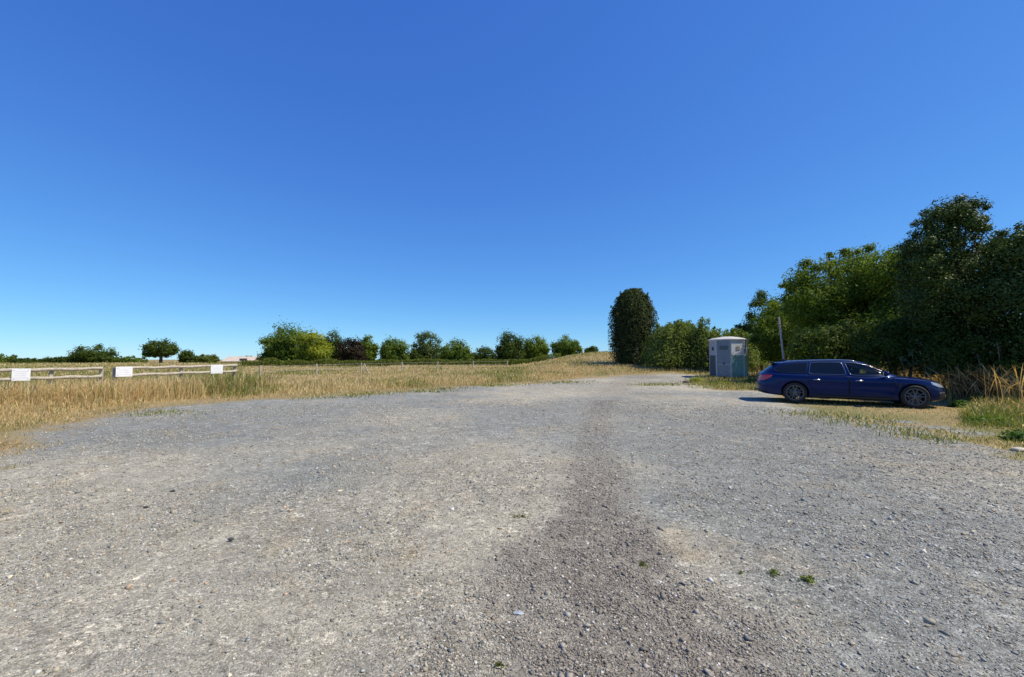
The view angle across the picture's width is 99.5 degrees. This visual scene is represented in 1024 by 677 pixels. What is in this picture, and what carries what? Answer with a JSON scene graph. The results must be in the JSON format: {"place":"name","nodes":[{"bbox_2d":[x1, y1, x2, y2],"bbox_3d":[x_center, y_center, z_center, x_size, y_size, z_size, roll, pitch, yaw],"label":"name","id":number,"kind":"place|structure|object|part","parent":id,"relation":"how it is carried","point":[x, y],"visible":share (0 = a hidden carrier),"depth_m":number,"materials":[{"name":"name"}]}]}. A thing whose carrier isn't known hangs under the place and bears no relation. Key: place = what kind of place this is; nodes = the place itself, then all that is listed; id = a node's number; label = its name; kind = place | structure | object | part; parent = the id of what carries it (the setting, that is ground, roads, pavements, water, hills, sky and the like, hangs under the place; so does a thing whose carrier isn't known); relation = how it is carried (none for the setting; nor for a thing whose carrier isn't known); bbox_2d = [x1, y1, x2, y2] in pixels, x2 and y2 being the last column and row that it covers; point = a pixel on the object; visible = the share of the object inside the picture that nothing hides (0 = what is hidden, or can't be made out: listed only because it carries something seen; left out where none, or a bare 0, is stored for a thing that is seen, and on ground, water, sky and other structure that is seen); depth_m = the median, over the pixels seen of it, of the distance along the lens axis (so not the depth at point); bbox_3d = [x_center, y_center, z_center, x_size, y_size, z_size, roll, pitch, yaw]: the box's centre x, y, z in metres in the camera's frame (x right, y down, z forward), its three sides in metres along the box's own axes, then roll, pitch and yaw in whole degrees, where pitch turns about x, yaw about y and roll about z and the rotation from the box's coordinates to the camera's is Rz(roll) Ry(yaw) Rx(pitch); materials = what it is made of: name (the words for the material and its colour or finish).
{"place":"outdoors","nodes":[
{"label":"outdoors","id":0,"kind":"place"},
{"bbox_2d":[0,351,613,366],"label":"field grass","id":1,"kind":"structure","parent":0,"point":[153,363],"depth_m":64.55,"materials":[{"name":"beige plant"}]},
{"bbox_2d":[0,352,693,520],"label":"dry meadow grass","id":2,"kind":"structure","parent":0,"point":[20,399],"depth_m":20.11,"materials":[{"name":"beige plant"}]},
{"bbox_2d":[0,354,1023,676],"bbox_3d":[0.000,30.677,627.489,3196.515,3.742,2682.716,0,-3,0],"label":"ground","id":3,"kind":"structure","parent":0,"point":[598,386],"depth_m":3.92,"materials":[{"name":"grey gravel"}]},
{"bbox_2d":[0,353,17,362],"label":"hedgerow bush","id":4,"kind":"object","parent":3,"relation":"on","point":[2,359],"visible":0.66,"depth_m":82.73,"materials":[{"name":"green plant"}]},
{"bbox_2d":[4,357,44,362],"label":"hedgerow bush","id":5,"kind":"object","parent":3,"relation":"on","point":[24,360],"visible":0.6,"depth_m":81.87,"materials":[{"name":"green plant"}]},
{"bbox_2d":[0,367,103,401],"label":"rail fence","id":6,"kind":"object","parent":3,"relation":"on","point":[99,376],"visible":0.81,"depth_m":14.12,"materials":[{"name":"brown wood"}]},
{"bbox_2d":[11,368,30,380],"bbox_3d":[-15.236,1.124,13.463,0.022,0.380,0.390,-2,-3,39],"label":"board sign","id":7,"kind":"object","parent":6,"relation":"attached to","point":[20,374],"visible":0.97,"depth_m":13.46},
{"bbox_2d":[41,356,67,362],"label":"hedgerow bush","id":8,"kind":"object","parent":3,"relation":"on","point":[61,359],"visible":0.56,"depth_m":83.95,"materials":[{"name":"green plant"}]},
{"bbox_2d":[65,342,120,362],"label":"dome tree","id":9,"kind":"object","parent":3,"relation":"on","point":[83,355],"visible":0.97,"depth_m":83.17,"materials":[{"name":"green plant"}]},
{"bbox_2d":[110,356,147,362],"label":"hedgerow bush","id":10,"kind":"object","parent":3,"relation":"on","point":[121,359],"visible":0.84,"depth_m":87.40,"materials":[{"name":"green plant"}]},
{"bbox_2d":[139,338,181,362],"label":"parasol tree","id":11,"kind":"object","parent":3,"relation":"on","point":[164,348],"visible":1,"depth_m":76.62,"materials":[{"name":"green plant"}]},
{"bbox_2d":[112,364,237,391],"bbox_3d":[-13.083,1.722,17.168,0.207,1.376,4.249,-1,-3,27],"label":"rail fence","id":12,"kind":"object","parent":3,"relation":"on","point":[181,372],"visible":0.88,"depth_m":16.97,"materials":[{"name":"brown wood"}]},
{"bbox_2d":[115,367,132,376],"bbox_3d":[-13.820,1.182,15.462,0.023,0.360,0.480,-1,-3,27],"label":"board sign","id":13,"kind":"object","parent":12,"relation":"attached to","point":[124,371],"visible":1,"depth_m":15.46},
{"bbox_2d":[211,365,222,373],"bbox_3d":[-12.413,1.288,18.244,0.022,0.370,0.480,-1,-3,27],"label":"board sign","id":14,"kind":"object","parent":12,"relation":"attached to","point":[217,369],"visible":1,"depth_m":18.23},
{"bbox_2d":[177,349,197,362],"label":"round tree","id":15,"kind":"object","parent":3,"relation":"on","point":[186,356],"visible":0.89,"depth_m":80.77,"materials":[{"name":"green plant"}]},
{"bbox_2d":[195,353,219,363],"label":"hedgerow bush","id":16,"kind":"object","parent":3,"relation":"on","point":[214,358],"visible":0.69,"depth_m":84.40,"materials":[{"name":"green plant"}]},
{"bbox_2d":[221,357,259,363],"bbox_3d":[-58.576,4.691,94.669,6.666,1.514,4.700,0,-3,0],"label":"barn","id":17,"kind":"structure","parent":3,"relation":"on","point":[233,359],"depth_m":93.19,"materials":[{"name":"white metal"}]},
{"bbox_2d":[255,315,309,363],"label":"copse tree","id":18,"kind":"object","parent":3,"relation":"on","point":[280,344],"visible":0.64,"depth_m":66.59,"materials":[{"name":"green plant"}]},
{"bbox_2d":[289,325,335,363],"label":"copse tree","id":19,"kind":"object","parent":3,"relation":"on","point":[307,349],"visible":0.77,"depth_m":62.58,"materials":[{"name":"green plant"}]},
{"bbox_2d":[324,328,342,358],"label":"copse tree","id":20,"kind":"object","parent":3,"relation":"on","point":[335,341],"visible":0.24,"depth_m":76.81,"materials":[{"name":"green plant"}]},
{"bbox_2d":[331,336,368,363],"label":"copper tree","id":21,"kind":"object","parent":3,"relation":"on","point":[353,350],"visible":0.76,"depth_m":67.76,"materials":[{"name":"brown plant"}]},
{"bbox_2d":[358,334,379,360],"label":"copse tree","id":22,"kind":"object","parent":3,"relation":"on","point":[372,349],"visible":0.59,"depth_m":75.30,"materials":[{"name":"green plant"}]},
{"bbox_2d":[259,361,507,375],"bbox_3d":[-8.076,2.591,37.453,1.173,1.266,27.668,-2,-3,31],"label":"wire fence","id":23,"kind":"object","parent":3,"relation":"on","point":[401,366],"visible":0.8,"depth_m":33.05,"materials":[{"name":"grey wood"}]},
{"bbox_2d":[377,335,410,363],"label":"round tree","id":24,"kind":"object","parent":3,"relation":"on","point":[393,349],"visible":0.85,"depth_m":72.83,"materials":[{"name":"green plant"}]},
{"bbox_2d":[239,353,560,366],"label":"field hedge","id":25,"kind":"object","parent":3,"relation":"on","point":[273,361],"visible":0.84,"depth_m":60.64,"materials":[{"name":"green plant"}]},
{"bbox_2d":[405,347,426,362],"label":"hedgerow bush","id":26,"kind":"object","parent":3,"relation":"on","point":[414,355],"visible":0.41,"depth_m":74.69,"materials":[{"name":"green plant"}]},
{"bbox_2d":[411,330,442,362],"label":"airy tree","id":27,"kind":"object","parent":3,"relation":"on","point":[428,350],"visible":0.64,"depth_m":76.71,"materials":[{"name":"green plant"}]},
{"bbox_2d":[436,337,474,363],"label":"round tree","id":28,"kind":"object","parent":3,"relation":"on","point":[457,351],"visible":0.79,"depth_m":72.90,"materials":[{"name":"green plant"}]},
{"bbox_2d":[471,345,496,363],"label":"hedgerow bush","id":29,"kind":"object","parent":3,"relation":"on","point":[483,352],"visible":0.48,"depth_m":76.81,"materials":[{"name":"green plant"}]},
{"bbox_2d":[491,661,508,668],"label":"leafy weed","id":30,"kind":"object","parent":3,"relation":"on","point":[499,664],"visible":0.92,"depth_m":2.23,"materials":[{"name":"green plant"}]},
{"bbox_2d":[493,328,526,362],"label":"round tree","id":31,"kind":"object","parent":3,"relation":"on","point":[509,348],"visible":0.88,"depth_m":71.19,"materials":[{"name":"green plant"}]},
{"bbox_2d":[513,610,523,614],"bbox_3d":[0.041,1.706,2.701,0.068,0.013,0.050,0,-3,0],"label":"rock","id":32,"kind":"object","parent":3,"relation":"on","point":[519,612],"visible":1,"depth_m":2.69,"materials":[{"name":"white stone"}]},
{"bbox_2d":[522,334,554,360],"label":"round tree","id":33,"kind":"object","parent":3,"relation":"on","point":[538,347],"visible":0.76,"depth_m":72.96,"materials":[{"name":"green plant"}]},
{"bbox_2d":[79,379,1002,444],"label":"green tufts","id":34,"kind":"object","parent":3,"relation":"on","point":[840,415],"visible":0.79,"depth_m":11.44,"materials":[{"name":"green plant"}]},
{"bbox_2d":[550,334,582,356],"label":"spreading tree","id":35,"kind":"object","parent":3,"relation":"on","point":[563,347],"visible":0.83,"depth_m":74.53,"materials":[{"name":"green plant"}]},
{"bbox_2d":[583,346,598,352],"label":"hedgerow bush","id":36,"kind":"object","parent":3,"relation":"on","point":[591,349],"visible":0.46,"depth_m":84.73,"materials":[{"name":"green plant"}]},
{"bbox_2d":[607,288,658,364],"bbox_3d":[11.346,-1.077,40.998,4.660,7.518,4.796,0,-3,0],"label":"conifer","id":37,"kind":"object","parent":3,"relation":"on","point":[633,321],"visible":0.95,"depth_m":39.73,"materials":[{"name":"green plant"}]},
{"bbox_2d":[636,560,650,568],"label":"leafy weed","id":38,"kind":"object","parent":3,"relation":"on","point":[643,564],"visible":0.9,"depth_m":3.32,"materials":[{"name":"green plant"}]},
{"bbox_2d":[634,317,715,369],"bbox_3d":[14.652,0.467,37.103,9.163,4.468,6.991,0,-3,0],"label":"willow thicket","id":39,"kind":"object","parent":3,"relation":"on","point":[666,344],"visible":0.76,"depth_m":35.63,"materials":[{"name":"green plant"}]},
{"bbox_2d":[689,376,704,381],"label":"leafy weed","id":40,"kind":"object","parent":3,"relation":"on","point":[696,379],"visible":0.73,"depth_m":25.18,"materials":[{"name":"green plant"}]},
{"bbox_2d":[711,379,733,383],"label":"leafy weed","id":41,"kind":"object","parent":3,"relation":"on","point":[721,382],"visible":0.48,"depth_m":23.70,"materials":[{"name":"green plant"}]},
{"bbox_2d":[681,327,773,370],"bbox_3d":[17.314,0.901,35.136,7.392,3.657,6.353,0,-3,0],"label":"willow thicket","id":42,"kind":"object","parent":3,"relation":"on","point":[752,357],"visible":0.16,"depth_m":34.05,"materials":[{"name":"green plant"}]},
{"bbox_2d":[708,337,748,378],"bbox_3d":[14.810,1.283,29.689,2.315,2.805,2.315,0,-3,-3],"label":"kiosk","id":43,"kind":"object","parent":3,"relation":"on","point":[729,357],"visible":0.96,"depth_m":28.78,"materials":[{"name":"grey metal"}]},
{"bbox_2d":[717,340,729,376],"bbox_3d":[14.081,1.319,28.877,0.790,2.397,0.103,-2,-4,42],"label":"door","id":44,"kind":"structure","parent":43,"relation":"in","point":[723,346],"depth_m":28.87,"materials":[{"name":"grey plastic"}]},
{"bbox_2d":[744,377,755,383],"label":"leafy weed","id":45,"kind":"object","parent":3,"relation":"on","point":[751,380],"visible":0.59,"depth_m":23.64,"materials":[{"name":"green plant"}]},
{"bbox_2d":[734,288,786,366],"bbox_3d":[22.068,-0.907,36.937,5.439,7.038,5.223,0,-3,0],"label":"bluish tree","id":46,"kind":"object","parent":3,"relation":"on","point":[755,303],"visible":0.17,"depth_m":36.95,"materials":[{"name":"green plant"}]},
{"bbox_2d":[766,566,780,576],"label":"leafy weed","id":47,"kind":"object","parent":3,"relation":"on","point":[774,570],"visible":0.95,"depth_m":3.20,"materials":[{"name":"green plant"}]},
{"bbox_2d":[749,293,811,363],"bbox_3d":[18.397,-0.186,29.230,4.956,5.899,4.518,0,-3,0],"label":"sallow bush","id":48,"kind":"object","parent":3,"relation":"on","point":[767,338],"visible":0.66,"depth_m":28.42,"materials":[{"name":"green plant"}]},
{"bbox_2d":[778,317,784,359],"bbox_3d":[14.181,0.756,22.698,0.370,3.816,0.161,-1,-3,17],"label":"wooden pole","id":49,"kind":"object","parent":3,"relation":"on","point":[781,340],"visible":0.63,"depth_m":22.74,"materials":[{"name":"grey wood"}]},
{"bbox_2d":[798,573,818,583],"bbox_3d":[2.107,1.720,3.083,0.125,0.076,0.095,-2,-4,42],"label":"leafy weed","id":50,"kind":"object","parent":3,"relation":"on","point":[809,577],"visible":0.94,"depth_m":3.08,"materials":[{"name":"green plant"}]},
{"bbox_2d":[781,309,882,372],"bbox_3d":[14.940,0.551,20.154,5.282,4.003,3.422,0,-3,0],"label":"hedge bush","id":51,"kind":"object","parent":3,"relation":"on","point":[825,342],"visible":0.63,"depth_m":19.47,"materials":[{"name":"green plant"}]},
{"bbox_2d":[773,242,897,372],"bbox_3d":[18.291,-1.474,24.059,7.759,8.103,6.350,0,-3,0],"label":"sallow tree","id":52,"kind":"object","parent":3,"relation":"on","point":[807,299],"visible":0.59,"depth_m":23.08,"materials":[{"name":"green plant"}]},
{"bbox_2d":[756,359,945,407],"bbox_3d":[11.245,1.449,14.788,5.124,1.477,2.260,-1,-3,28],"label":"estate car","id":53,"kind":"object","parent":3,"relation":"on","point":[790,380],"visible":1,"depth_m":14.18,"materials":[{"name":"blue paint"}]},
{"bbox_3d":[9.372,1.027,15.809,0.365,0.237,1.162,-1,-3,28],"label":"rear window","id":54,"kind":"part","parent":53,"relation":"part of","materials":[{"name":"black glass"}]},
{"bbox_3d":[9.560,1.008,14.881,0.980,0.358,0.212,-1,-3,28],"label":"quarter window","id":55,"kind":"part","parent":53,"relation":"part of","materials":[{"name":"black glass"}]},
{"bbox_3d":[10.451,0.988,14.410,0.997,0.413,0.224,-1,-3,28],"label":"side window","id":56,"kind":"part","parent":53,"relation":"part of","materials":[{"name":"black glass"}]},
{"bbox_3d":[10.348,1.540,14.211,1.123,0.650,0.095,-1,-3,28],"label":"door","id":57,"kind":"part","parent":53,"relation":"part of","materials":[{"name":"blue paint"}]},
{"bbox_3d":[12.054,1.033,15.140,1.110,0.410,0.264,-2,-3,34],"label":"side window","id":58,"kind":"part","parent":53,"relation":"part of","materials":[{"name":"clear glass"}]},
{"bbox_3d":[11.383,1.525,13.707,1.166,0.647,0.177,-1,-3,28],"label":"door","id":59,"kind":"part","parent":53,"relation":"part of","materials":[{"name":"blue paint"}]},
{"bbox_2d":[684,358,1023,465],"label":"verge grass","id":60,"kind":"structure","parent":3,"relation":"on","point":[1013,410],"depth_m":11.62,"materials":[{"name":"green plant"}]},
{"bbox_2d":[749,362,1015,400],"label":"dead dock stalks","id":61,"kind":"object","parent":3,"relation":"on","point":[971,378],"visible":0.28,"depth_m":14.50,"materials":[{"name":"brown plant"}]},
{"bbox_2d":[842,243,950,375],"bbox_3d":[19.765,-1.347,21.519,5.508,7.494,5.018,0,-3,0],"label":"sallow tree","id":62,"kind":"object","parent":3,"relation":"on","point":[877,292],"visible":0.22,"depth_m":21.34,"materials":[{"name":"green plant"}]},
{"bbox_2d":[840,297,967,376],"bbox_3d":[15.759,0.436,17.427,4.560,3.988,3.626,0,-3,0],"label":"hedge bush","id":63,"kind":"object","parent":3,"relation":"on","point":[890,345],"visible":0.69,"depth_m":17.22,"materials":[{"name":"green plant"}]},
{"bbox_2d":[862,361,1023,403],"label":"tall straw stems","id":64,"kind":"object","parent":3,"relation":"on","point":[1013,387],"visible":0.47,"depth_m":14.12,"materials":[{"name":"beige plant"}]},
{"bbox_2d":[886,192,1022,384],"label":"holly tree","id":65,"kind":"object","parent":3,"relation":"on","point":[957,259],"visible":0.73,"depth_m":15.95,"materials":[{"name":"green plant"}]},
{"bbox_2d":[896,329,1016,395],"bbox_3d":[16.026,0.915,15.611,2.722,2.416,3.047,2,-3,-31],"label":"bramble","id":66,"kind":"object","parent":3,"relation":"on","point":[932,367],"visible":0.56,"depth_m":15.60,"materials":[{"name":"green plant"}]},
{"bbox_2d":[895,313,1023,383],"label":"hedge bush","id":67,"kind":"object","parent":3,"relation":"on","point":[974,342],"visible":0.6,"depth_m":15.30,"materials":[{"name":"green plant"}]},
{"bbox_2d":[947,400,972,407],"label":"leafy weed","id":68,"kind":"object","parent":3,"relation":"on","point":[958,403],"visible":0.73,"depth_m":13.47,"materials":[{"name":"green plant"}]},
{"bbox_2d":[964,393,988,402],"bbox_3d":[14.949,1.960,13.924,0.738,0.453,0.612,-1,-3,13],"label":"leafy weed","id":69,"kind":"object","parent":3,"relation":"on","point":[975,396],"visible":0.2,"depth_m":13.88,"materials":[{"name":"green plant"}]},
{"bbox_2d":[960,220,1023,355],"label":"holly tree","id":70,"kind":"object","parent":3,"relation":"on","point":[1011,284],"visible":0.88,"depth_m":14.44,"materials":[{"name":"green plant"}]},
{"bbox_2d":[962,415,1023,426],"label":"leafy weed","id":71,"kind":"object","parent":3,"relation":"on","point":[981,418],"visible":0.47,"depth_m":10.26,"materials":[{"name":"green plant"}]},
{"bbox_2d":[971,319,1023,392],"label":"hedge bush","id":72,"kind":"object","parent":3,"relation":"on","point":[1009,362],"visible":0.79,"depth_m":14.16,"materials":[{"name":"green plant"}]},
{"bbox_2d":[996,429,1023,441],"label":"leafy weed","id":73,"kind":"object","parent":3,"relation":"on","point":[1017,433],"visible":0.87,"depth_m":8.34,"materials":[{"name":"green plant"}]},
{"bbox_2d":[1010,447,1023,451],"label":"rock","id":74,"kind":"object","parent":3,"relation":"on","point":[1018,449],"visible":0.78,"depth_m":7.41,"materials":[{"name":"white stone"}]},
{"bbox_2d":[0,0,1023,359],"label":"sky","id":75,"kind":"structure","parent":0,"point":[197,175],"materials":[{"name":"blue"}]}
]}

